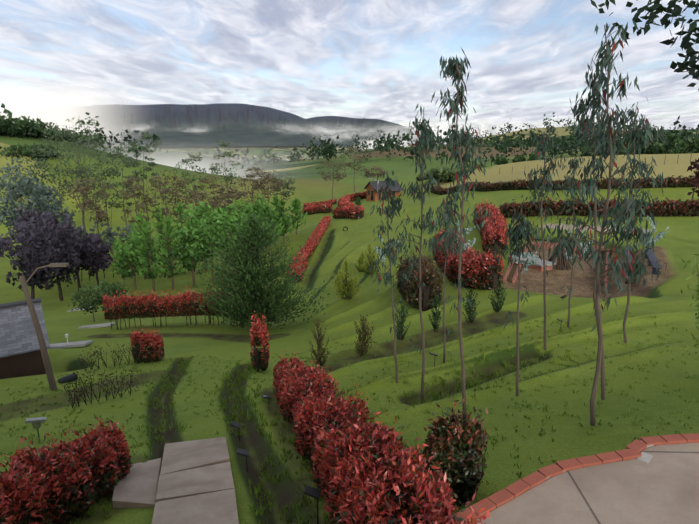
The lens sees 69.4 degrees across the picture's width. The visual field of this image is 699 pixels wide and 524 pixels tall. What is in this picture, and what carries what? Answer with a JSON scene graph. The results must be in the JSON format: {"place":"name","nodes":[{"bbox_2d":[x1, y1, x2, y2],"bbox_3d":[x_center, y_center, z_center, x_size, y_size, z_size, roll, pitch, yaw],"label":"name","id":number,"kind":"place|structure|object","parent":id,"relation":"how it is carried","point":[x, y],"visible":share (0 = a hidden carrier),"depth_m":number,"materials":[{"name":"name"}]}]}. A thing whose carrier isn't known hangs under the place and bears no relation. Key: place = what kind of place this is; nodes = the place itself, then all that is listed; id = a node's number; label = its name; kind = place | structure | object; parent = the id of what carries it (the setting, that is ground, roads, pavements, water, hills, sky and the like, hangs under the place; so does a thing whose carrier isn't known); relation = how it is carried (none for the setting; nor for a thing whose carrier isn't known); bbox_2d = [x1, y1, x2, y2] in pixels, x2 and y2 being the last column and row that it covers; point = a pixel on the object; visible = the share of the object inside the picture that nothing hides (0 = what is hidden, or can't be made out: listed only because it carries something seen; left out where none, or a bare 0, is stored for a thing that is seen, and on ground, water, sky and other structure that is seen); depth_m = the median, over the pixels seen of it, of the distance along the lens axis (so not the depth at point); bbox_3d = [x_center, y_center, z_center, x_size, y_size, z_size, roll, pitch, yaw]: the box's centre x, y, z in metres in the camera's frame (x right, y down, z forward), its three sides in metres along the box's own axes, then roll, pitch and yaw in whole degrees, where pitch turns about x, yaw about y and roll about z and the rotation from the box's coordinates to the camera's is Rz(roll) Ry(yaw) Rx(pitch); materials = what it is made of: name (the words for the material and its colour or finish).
{"place":"outdoors","nodes":[
{"label":"outdoors","id":0,"kind":"place"},
{"bbox_2d":[91,139,312,178],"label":"fog","id":1,"kind":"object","parent":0,"point":[172,162],"depth_m":173.60,"materials":[{"name":"white"}]},
{"bbox_2d":[104,103,437,146],"bbox_3d":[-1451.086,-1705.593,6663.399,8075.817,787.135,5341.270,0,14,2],"label":"mountain range","id":2,"kind":"structure","parent":0,"point":[268,135],"depth_m":6260.63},
{"bbox_2d":[0,63,680,149],"bbox_3d":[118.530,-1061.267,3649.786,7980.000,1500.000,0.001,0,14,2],"label":"cloud","id":3,"kind":"structure","parent":0,"point":[54,108],"depth_m":3701.99,"materials":[{"name":"white"}]},
{"bbox_2d":[0,24,697,164],"bbox_3d":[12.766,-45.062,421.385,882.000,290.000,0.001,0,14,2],"label":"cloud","id":4,"kind":"structure","parent":0,"point":[337,95],"depth_m":399.78,"materials":[{"name":"white"}]},
{"bbox_2d":[0,126,698,523],"bbox_3d":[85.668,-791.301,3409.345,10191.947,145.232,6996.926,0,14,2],"label":"grass lawn","id":5,"kind":"structure","parent":0,"point":[666,302],"depth_m":16.10,"materials":[{"name":"green plant"}]},
{"bbox_2d":[0,112,45,139],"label":"hillside tree","id":6,"kind":"object","parent":5,"relation":"on","point":[19,122],"visible":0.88,"depth_m":157.62,"materials":[{"name":"green plant"}]},
{"bbox_2d":[0,298,49,378],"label":"cabin","id":7,"kind":"object","parent":5,"relation":"on","point":[20,354],"visible":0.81,"depth_m":16.37,"materials":[{"name":"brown wood"}]},
{"bbox_2d":[0,158,49,226],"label":"tree","id":8,"kind":"object","parent":5,"relation":"on","point":[7,170],"visible":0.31,"depth_m":75.72,"materials":[{"name":"green plant"}]},
{"bbox_2d":[0,118,56,139],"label":"hillside tree","id":9,"kind":"object","parent":5,"relation":"on","point":[43,124],"visible":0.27,"depth_m":164.32,"materials":[{"name":"green plant"}]},
{"bbox_2d":[0,142,60,160],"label":"hedge","id":10,"kind":"object","parent":5,"relation":"on","point":[22,151],"visible":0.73,"depth_m":137.28,"materials":[{"name":"green plant"}]},
{"bbox_2d":[0,217,62,298],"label":"purple tree","id":11,"kind":"object","parent":5,"relation":"on","point":[40,275],"visible":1,"depth_m":41.92,"materials":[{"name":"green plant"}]},
{"bbox_2d":[0,172,63,253],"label":"tree","id":12,"kind":"object","parent":5,"relation":"on","point":[11,189],"visible":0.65,"depth_m":60.19,"materials":[{"name":"green plant"}]},
{"bbox_2d":[8,207,57,289],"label":"purple tree","id":13,"kind":"object","parent":5,"relation":"on","point":[34,214],"visible":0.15,"depth_m":53.34,"materials":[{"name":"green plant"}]},
{"bbox_2d":[19,263,68,389],"bbox_3d":[-7.541,1.783,12.839,1.142,3.551,0.254,-4,15,-16],"label":"street lamp","id":14,"kind":"object","parent":5,"relation":"on","point":[45,356],"visible":0.83,"depth_m":12.69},
{"bbox_2d":[23,184,74,234],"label":"tree","id":15,"kind":"object","parent":5,"relation":"on","point":[49,194],"visible":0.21,"depth_m":65.78,"materials":[{"name":"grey plant"}]},
{"bbox_2d":[21,211,86,300],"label":"purple tree","id":16,"kind":"object","parent":5,"relation":"on","point":[62,240],"visible":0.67,"depth_m":46.36,"materials":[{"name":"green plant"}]},
{"bbox_2d":[23,154,96,211],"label":"tall eucalyptus tree","id":17,"kind":"object","parent":5,"relation":"on","point":[63,186],"visible":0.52,"depth_m":85.25,"materials":[{"name":"green plant"}]},
{"bbox_2d":[0,417,132,523],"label":"hedge","id":18,"kind":"object","parent":5,"relation":"on","point":[98,463],"visible":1,"depth_m":5.85,"materials":[{"name":"red plant"}]},
{"bbox_2d":[2,117,136,230],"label":"tall eucalyptus tree","id":19,"kind":"object","parent":5,"relation":"on","point":[73,145],"visible":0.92,"depth_m":78.51,"materials":[{"name":"green plant"}]},
{"bbox_2d":[47,340,92,348],"bbox_3d":[-12.011,3.515,21.302,1.907,0.435,1.186,-3,14,-12],"label":"concrete pad","id":20,"kind":"object","parent":5,"relation":"on","point":[70,345],"visible":0.64,"depth_m":21.00,"materials":[{"name":"grey concrete"}]},
{"bbox_2d":[50,224,96,290],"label":"purple tree","id":21,"kind":"object","parent":5,"relation":"on","point":[85,262],"visible":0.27,"depth_m":52.10,"materials":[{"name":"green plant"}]},
{"bbox_2d":[68,282,111,320],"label":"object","id":22,"kind":"object","parent":5,"relation":"on","point":[94,301],"visible":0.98,"depth_m":30.15,"materials":[{"name":"green plant"}]},
{"bbox_2d":[68,176,114,233],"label":"tall eucalyptus tree","id":23,"kind":"object","parent":5,"relation":"on","point":[78,188],"visible":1,"depth_m":70.57,"materials":[{"name":"green plant"}]},
{"bbox_2d":[80,232,113,286],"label":"purple tree","id":24,"kind":"object","parent":5,"relation":"on","point":[101,257],"visible":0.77,"depth_m":53.80,"materials":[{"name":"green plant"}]},
{"bbox_2d":[75,154,128,259],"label":"tall eucalyptus tree","id":25,"kind":"object","parent":5,"relation":"on","point":[106,183],"visible":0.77,"depth_m":78.34,"materials":[{"name":"green plant"}]},
{"bbox_2d":[80,280,128,304],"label":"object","id":26,"kind":"object","parent":5,"relation":"on","point":[112,286],"visible":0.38,"depth_m":33.53,"materials":[{"name":"green plant"}]},
{"bbox_2d":[105,146,143,231],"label":"tall eucalyptus tree","id":27,"kind":"object","parent":5,"relation":"on","point":[110,155],"visible":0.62,"depth_m":82.69,"materials":[{"name":"green plant"}]},
{"bbox_2d":[113,231,146,289],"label":"plantation tree","id":28,"kind":"object","parent":5,"relation":"on","point":[127,248],"visible":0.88,"depth_m":49.12,"materials":[{"name":"green plant"}]},
{"bbox_2d":[112,458,161,507],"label":"path slab","id":29,"kind":"structure","parent":5,"relation":"on","point":[136,487],"depth_m":6.64,"materials":[{"name":"grey concrete"}]},
{"bbox_2d":[119,175,157,230],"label":"tall eucalyptus tree","id":30,"kind":"object","parent":5,"relation":"on","point":[134,194],"visible":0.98,"depth_m":73.10,"materials":[{"name":"green plant"}]},
{"bbox_2d":[125,131,158,241],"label":"tall eucalyptus tree","id":31,"kind":"object","parent":5,"relation":"on","point":[147,136],"visible":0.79,"depth_m":88.36,"materials":[{"name":"green plant"}]},
{"bbox_2d":[130,211,154,279],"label":"plantation tree","id":32,"kind":"object","parent":5,"relation":"on","point":[139,217],"visible":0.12,"depth_m":57.75,"materials":[{"name":"green plant"}]},
{"bbox_2d":[130,323,164,362],"bbox_3d":[-6.878,2.735,17.154,1.102,1.702,1.085,-4,15,-16],"label":"hedge bush","id":33,"kind":"object","parent":5,"relation":"on","point":[147,341],"visible":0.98,"depth_m":16.88,"materials":[{"name":"red plant"}]},
{"bbox_2d":[129,218,166,291],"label":"plantation tree","id":34,"kind":"object","parent":5,"relation":"on","point":[149,254],"visible":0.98,"depth_m":46.09,"materials":[{"name":"green plant"}]},
{"bbox_2d":[150,206,177,277],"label":"plantation tree","id":35,"kind":"object","parent":5,"relation":"on","point":[159,226],"visible":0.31,"depth_m":56.21,"materials":[{"name":"green plant"}]},
{"bbox_2d":[144,170,190,248],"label":"tall eucalyptus tree","id":36,"kind":"object","parent":5,"relation":"on","point":[152,180],"visible":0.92,"depth_m":76.07,"materials":[{"name":"green plant"}]},
{"bbox_2d":[150,214,187,289],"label":"plantation tree","id":37,"kind":"object","parent":5,"relation":"on","point":[168,230],"visible":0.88,"depth_m":45.89,"materials":[{"name":"green plant"}]},
{"bbox_2d":[164,201,191,273],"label":"plantation tree","id":38,"kind":"object","parent":5,"relation":"on","point":[179,208],"visible":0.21,"depth_m":56.14,"materials":[{"name":"green plant"}]},
{"bbox_2d":[157,178,200,224],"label":"tall eucalyptus tree","id":39,"kind":"object","parent":5,"relation":"on","point":[180,185],"visible":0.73,"depth_m":80.31,"materials":[{"name":"green plant"}]},
{"bbox_2d":[101,284,267,329],"bbox_3d":[-8.414,2.298,26.518,8.791,2.956,3.125,0,14,2],"label":"hedge","id":40,"kind":"object","parent":5,"relation":"on","point":[170,305],"visible":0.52,"depth_m":26.50,"materials":[{"name":"red plant"}]},
{"bbox_2d":[171,212,209,286],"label":"plantation tree","id":41,"kind":"object","parent":5,"relation":"on","point":[189,261],"visible":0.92,"depth_m":45.84,"materials":[{"name":"green plant"}]},
{"bbox_2d":[173,151,208,204],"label":"tall eucalyptus tree","id":42,"kind":"object","parent":5,"relation":"on","point":[192,168],"visible":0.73,"depth_m":91.02,"materials":[{"name":"green plant"}]},
{"bbox_2d":[155,462,233,501],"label":"path slab","id":43,"kind":"structure","parent":5,"relation":"on","point":[200,480],"depth_m":6.56,"materials":[{"name":"grey concrete"}]},
{"bbox_2d":[160,437,229,474],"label":"path slab","id":44,"kind":"structure","parent":5,"relation":"on","point":[182,456],"depth_m":7.73,"materials":[{"name":"grey concrete"}]},
{"bbox_2d":[152,488,238,523],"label":"path slab","id":45,"kind":"structure","parent":5,"relation":"on","point":[218,507],"depth_m":5.74,"materials":[{"name":"grey concrete"}]},
{"bbox_2d":[182,201,221,270],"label":"plantation tree","id":46,"kind":"object","parent":5,"relation":"on","point":[198,211],"visible":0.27,"depth_m":54.48,"materials":[{"name":"green plant"}]},
{"bbox_2d":[191,189,225,256],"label":"tall eucalyptus tree","id":47,"kind":"object","parent":5,"relation":"on","point":[202,200],"visible":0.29,"depth_m":74.49,"materials":[{"name":"green plant"}]},
{"bbox_2d":[189,210,233,279],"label":"plantation tree","id":48,"kind":"object","parent":5,"relation":"on","point":[214,226],"visible":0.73,"depth_m":46.96,"materials":[{"name":"green plant"}]},
{"bbox_2d":[197,174,226,208],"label":"tall eucalyptus tree","id":49,"kind":"object","parent":5,"relation":"on","point":[212,179],"visible":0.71,"depth_m":88.03,"materials":[{"name":"green plant"}]},
{"bbox_2d":[209,140,245,212],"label":"tall eucalyptus tree","id":50,"kind":"object","parent":5,"relation":"on","point":[214,169],"visible":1,"depth_m":98.53,"materials":[{"name":"green plant"}]},
{"bbox_2d":[214,209,247,271],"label":"plantation tree","id":51,"kind":"object","parent":5,"relation":"on","point":[228,225],"visible":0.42,"depth_m":47.71,"materials":[{"name":"green plant"}]},
{"bbox_2d":[218,187,248,211],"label":"tall eucalyptus tree","id":52,"kind":"object","parent":5,"relation":"on","point":[232,192],"visible":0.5,"depth_m":78.00,"materials":[{"name":"green plant"}]},
{"bbox_2d":[235,166,271,202],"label":"tall eucalyptus tree","id":53,"kind":"object","parent":5,"relation":"on","point":[253,176],"visible":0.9,"depth_m":95.58,"materials":[{"name":"green plant"}]},
{"bbox_2d":[187,213,328,328],"bbox_3d":[-4.190,0.529,23.871,6.529,5.857,6.872,0,14,2],"label":"cypress tree","id":54,"kind":"object","parent":5,"relation":"on","point":[250,278],"visible":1,"depth_m":23.28,"materials":[{"name":"green plant"}]},
{"bbox_2d":[249,311,270,371],"bbox_3d":[-2.601,2.297,14.550,0.723,1.970,0.402,6,15,22],"label":"hedge bush","id":55,"kind":"object","parent":5,"relation":"on","point":[260,357],"visible":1,"depth_m":14.47,"materials":[{"name":"red plant"}]},
{"bbox_2d":[247,194,275,228],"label":"plantation tree","id":56,"kind":"object","parent":5,"relation":"on","point":[256,207],"visible":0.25,"depth_m":57.09,"materials":[{"name":"green plant"}]},
{"bbox_2d":[253,170,285,202],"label":"tall eucalyptus tree","id":57,"kind":"object","parent":5,"relation":"on","point":[270,187],"visible":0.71,"depth_m":100.00,"materials":[{"name":"green plant"}]},
{"bbox_2d":[260,201,283,254],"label":"plantation tree","id":58,"kind":"object","parent":5,"relation":"on","point":[267,210],"visible":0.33,"depth_m":54.51,"materials":[{"name":"green plant"}]},
{"bbox_2d":[270,175,294,214],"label":"tall eucalyptus tree","id":59,"kind":"object","parent":5,"relation":"on","point":[285,193],"visible":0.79,"depth_m":105.04,"materials":[{"name":"green plant"}]},
{"bbox_2d":[271,199,296,243],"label":"plantation tree","id":60,"kind":"object","parent":5,"relation":"on","point":[286,222],"visible":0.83,"depth_m":57.99,"materials":[{"name":"green plant"}]},
{"bbox_2d":[288,197,306,234],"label":"plantation tree","id":61,"kind":"object","parent":5,"relation":"on","point":[296,204],"visible":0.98,"depth_m":61.26,"materials":[{"name":"green plant"}]},
{"bbox_2d":[288,254,307,282],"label":"hedge","id":62,"kind":"object","parent":5,"relation":"on","point":[304,267],"visible":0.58,"depth_m":37.09,"materials":[{"name":"red plant"}]},
{"bbox_2d":[286,216,330,277],"bbox_3d":[-3.820,-1.947,50.404,1.749,2.664,26.283,1,14,3],"label":"hedge","id":63,"kind":"object","parent":5,"relation":"on","point":[312,243],"visible":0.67,"depth_m":51.56,"materials":[{"name":"red plant"}]},
{"bbox_2d":[302,202,332,214],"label":"hedge","id":64,"kind":"object","parent":5,"relation":"on","point":[322,208],"visible":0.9,"depth_m":90.48,"materials":[{"name":"red plant"}]},
{"bbox_2d":[309,319,329,365],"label":"columnar cypress tree","id":65,"kind":"object","parent":5,"relation":"on","point":[319,355],"visible":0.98,"depth_m":14.16,"materials":[{"name":"green plant"}]},
{"bbox_2d":[316,157,346,199],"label":"tall eucalyptus tree","id":66,"kind":"object","parent":5,"relation":"on","point":[338,176],"visible":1,"depth_m":117.81,"materials":[{"name":"green plant"}]},
{"bbox_2d":[333,259,360,299],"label":"golden cypress tree","id":67,"kind":"object","parent":5,"relation":"on","point":[344,286],"visible":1,"depth_m":26.76,"materials":[{"name":"green plant"}]},
{"bbox_2d":[332,203,364,218],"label":"hedge","id":68,"kind":"object","parent":5,"relation":"on","point":[351,212],"visible":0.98,"depth_m":63.78,"materials":[{"name":"red plant"}]},
{"bbox_2d":[0,103,698,166],"bbox_3d":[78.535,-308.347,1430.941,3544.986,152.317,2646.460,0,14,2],"label":"hill trees","id":69,"kind":"object","parent":5,"relation":"on","point":[330,150],"visible":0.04,"depth_m":234.67,"materials":[{"name":"green plant"}]},
{"bbox_2d":[338,191,366,206],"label":"curved hedge","id":70,"kind":"object","parent":5,"relation":"on","point":[347,200],"visible":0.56,"depth_m":106.31,"materials":[{"name":"red plant"}]},
{"bbox_2d":[340,145,369,191],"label":"tall eucalyptus tree","id":71,"kind":"object","parent":5,"relation":"on","point":[354,162],"visible":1,"depth_m":132.16,"materials":[{"name":"green plant"}]},
{"bbox_2d":[354,315,375,354],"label":"columnar cypress tree","id":72,"kind":"object","parent":5,"relation":"on","point":[364,333],"visible":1,"depth_m":14.69,"materials":[{"name":"green plant"}]},
{"bbox_2d":[360,243,380,274],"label":"golden cypress tree","id":73,"kind":"object","parent":5,"relation":"on","point":[365,266],"visible":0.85,"depth_m":31.64,"materials":[{"name":"green plant"}]},
{"bbox_2d":[272,351,489,523],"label":"hedge","id":74,"kind":"object","parent":5,"relation":"on","point":[368,474],"visible":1,"depth_m":5.15,"materials":[{"name":"red plant"}]},
{"bbox_2d":[364,180,403,200],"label":"cabin","id":75,"kind":"object","parent":5,"relation":"on","point":[371,188],"visible":0.38,"depth_m":101.57,"materials":[{"name":"orange wood"}]},
{"bbox_2d":[366,169,418,382],"bbox_3d":[0.744,0.417,10.268,1.248,4.560,1.074,13,19,41],"label":"eucalyptus sapling","id":76,"kind":"object","parent":5,"relation":"on","point":[393,208],"visible":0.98,"depth_m":9.98,"materials":[{"name":"green plant"}]},
{"bbox_2d":[393,305,410,339],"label":"shrub","id":77,"kind":"object","parent":5,"relation":"on","point":[400,325],"visible":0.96,"depth_m":15.58,"materials":[{"name":"green plant"}]},
{"bbox_2d":[395,254,443,310],"bbox_3d":[3.280,0.733,24.361,2.052,3.114,5.856,0,14,2],"label":"bush","id":78,"kind":"object","parent":5,"relation":"on","point":[431,276],"visible":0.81,"depth_m":21.97,"materials":[{"name":"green plant"}]},
{"bbox_2d":[387,103,465,402],"bbox_3d":[1.310,0.126,9.346,1.201,5.856,1.054,-7,16,-27],"label":"eucalyptus sapling","id":79,"kind":"object","parent":5,"relation":"on","point":[421,130],"visible":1,"depth_m":8.99,"materials":[{"name":"green plant"}]},
{"bbox_2d":[427,294,442,332],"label":"shrub","id":80,"kind":"object","parent":5,"relation":"on","point":[435,320],"visible":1,"depth_m":16.29,"materials":[{"name":"green plant"}]},
{"bbox_2d":[426,166,458,182],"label":"tree","id":81,"kind":"object","parent":5,"relation":"on","point":[446,174],"visible":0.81,"depth_m":101.93,"materials":[{"name":"green plant"}]},
{"bbox_2d":[435,189,467,362],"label":"eucalyptus sapling","id":82,"kind":"object","parent":5,"relation":"on","point":[449,193],"visible":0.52,"depth_m":12.03,"materials":[{"name":"green plant"}]},
{"bbox_2d":[420,392,487,506],"bbox_3d":[1.085,2.000,5.247,0.638,1.296,0.646,7,16,26],"label":"bush","id":83,"kind":"object","parent":5,"relation":"on","point":[467,438],"visible":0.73,"depth_m":5.09,"materials":[{"name":"green plant"}]},
{"bbox_2d":[429,46,491,414],"bbox_3d":[1.595,-0.129,7.679,0.798,5.837,1.398,8,16,31],"label":"eucalyptus tree","id":84,"kind":"object","parent":5,"relation":"on","point":[456,70],"visible":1,"depth_m":7.19,"materials":[{"name":"green plant"}]},
{"bbox_2d":[431,227,504,289],"bbox_3d":[6.465,-0.562,29.512,2.594,2.906,11.463,0,14,2],"label":"hedge","id":85,"kind":"object","parent":5,"relation":"on","point":[479,271],"visible":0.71,"depth_m":24.97,"materials":[{"name":"red plant"}]},
{"bbox_2d":[462,289,479,322],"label":"shrub","id":86,"kind":"object","parent":5,"relation":"on","point":[469,312],"visible":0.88,"depth_m":17.25,"materials":[{"name":"green plant"}]},
{"bbox_2d":[473,199,508,254],"bbox_3d":[10.308,-2.737,36.719,2.108,2.649,10.487,2,14,9],"label":"hedge","id":87,"kind":"object","parent":5,"relation":"on","point":[492,234],"visible":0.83,"depth_m":33.04,"materials":[{"name":"red plant"}]},
{"bbox_2d":[488,278,506,312],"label":"shrub","id":88,"kind":"object","parent":5,"relation":"on","point":[496,306],"visible":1,"depth_m":18.19,"materials":[{"name":"green plant"}]},
{"bbox_2d":[495,203,541,395],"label":"eucalyptus sapling","id":89,"kind":"object","parent":5,"relation":"on","point":[516,234],"visible":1,"depth_m":8.45,"materials":[{"name":"green plant"}]},
{"bbox_2d":[517,117,567,349],"bbox_3d":[4.332,-0.475,11.827,1.054,5.605,1.218,0,14,2],"label":"eucalyptus sapling","id":90,"kind":"object","parent":5,"relation":"on","point":[544,141],"visible":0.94,"depth_m":11.25,"materials":[{"name":"green plant"}]},
{"bbox_2d":[430,175,698,194],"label":"hedge","id":91,"kind":"object","parent":5,"relation":"on","point":[678,181],"visible":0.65,"depth_m":53.05,"materials":[{"name":"red plant"}]},
{"bbox_2d":[457,433,698,521],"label":"brick edging","id":92,"kind":"object","parent":5,"relation":"on","point":[632,450],"visible":0.4,"depth_m":5.04,"materials":[{"name":"red brick"}]},
{"bbox_2d":[559,156,599,327],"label":"eucalyptus sapling","id":93,"kind":"object","parent":5,"relation":"on","point":[573,162],"visible":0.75,"depth_m":14.38,"materials":[{"name":"green plant"}]},
{"bbox_2d":[476,442,698,523],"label":"patio slab","id":94,"kind":"structure","parent":5,"relation":"on","point":[661,486],"depth_m":4.66,"materials":[{"name":"grey concrete"}]},
{"bbox_2d":[499,196,698,217],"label":"hedge","id":95,"kind":"object","parent":5,"relation":"on","point":[672,207],"visible":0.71,"depth_m":40.05,"materials":[{"name":"red plant"}]},
{"bbox_2d":[538,19,667,425],"bbox_3d":[3.183,-0.198,6.572,1.416,5.418,1.724,0,14,2],"label":"eucalyptus tree","id":96,"kind":"object","parent":5,"relation":"on","point":[605,57],"visible":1,"depth_m":6.29,"materials":[{"name":"green plant"}]},
{"bbox_2d":[564,64,645,399],"bbox_3d":[3.754,-0.222,7.952,1.188,5.412,0.962,0,14,2],"label":"eucalyptus tree","id":97,"kind":"object","parent":5,"relation":"on","point":[593,104],"visible":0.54,"depth_m":7.30,"materials":[{"name":"green plant"}]},
{"bbox_2d":[602,97,658,342],"bbox_3d":[6.742,-0.858,12.152,0.774,6.021,1.457,-5,15,-18],"label":"eucalyptus sapling","id":98,"kind":"object","parent":5,"relation":"on","point":[620,189],"visible":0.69,"depth_m":11.97,"materials":[{"name":"green plant"}]},
{"bbox_2d":[590,0,698,89],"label":"leafy tree","id":99,"kind":"object","parent":5,"relation":"on","point":[676,11],"visible":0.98,"depth_m":6.08,"materials":[{"name":"green plant"}]},
{"bbox_2d":[653,132,685,153],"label":"crest tree","id":100,"kind":"object","parent":5,"relation":"on","point":[662,148],"visible":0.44,"depth_m":123.74,"materials":[{"name":"green plant"}]},
{"bbox_2d":[677,254,698,345],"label":"shrub","id":101,"kind":"object","parent":5,"relation":"on","point":[697,291],"visible":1,"depth_m":9.43,"materials":[{"name":"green plant"}]},
{"bbox_2d":[679,138,698,153],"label":"crest tree","id":102,"kind":"object","parent":5,"relation":"on","point":[694,146],"visible":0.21,"depth_m":125.51,"materials":[{"name":"green plant"}]},
{"bbox_2d":[0,43,698,160],"bbox_3d":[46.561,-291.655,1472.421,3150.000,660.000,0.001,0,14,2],"label":"cloud","id":103,"kind":"structure","parent":0,"point":[326,99],"depth_m":1434.63,"materials":[{"name":"white"}]},
{"bbox_2d":[0,0,698,139],"label":"sky","id":104,"kind":"structure","parent":0,"point":[373,23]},
{"bbox_2d":[2,26,698,149],"bbox_3d":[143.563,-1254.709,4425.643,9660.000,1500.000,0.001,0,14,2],"label":"fog","id":105,"kind":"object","parent":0,"point":[323,131],"depth_m":4437.75,"materials":[{"name":"white"}]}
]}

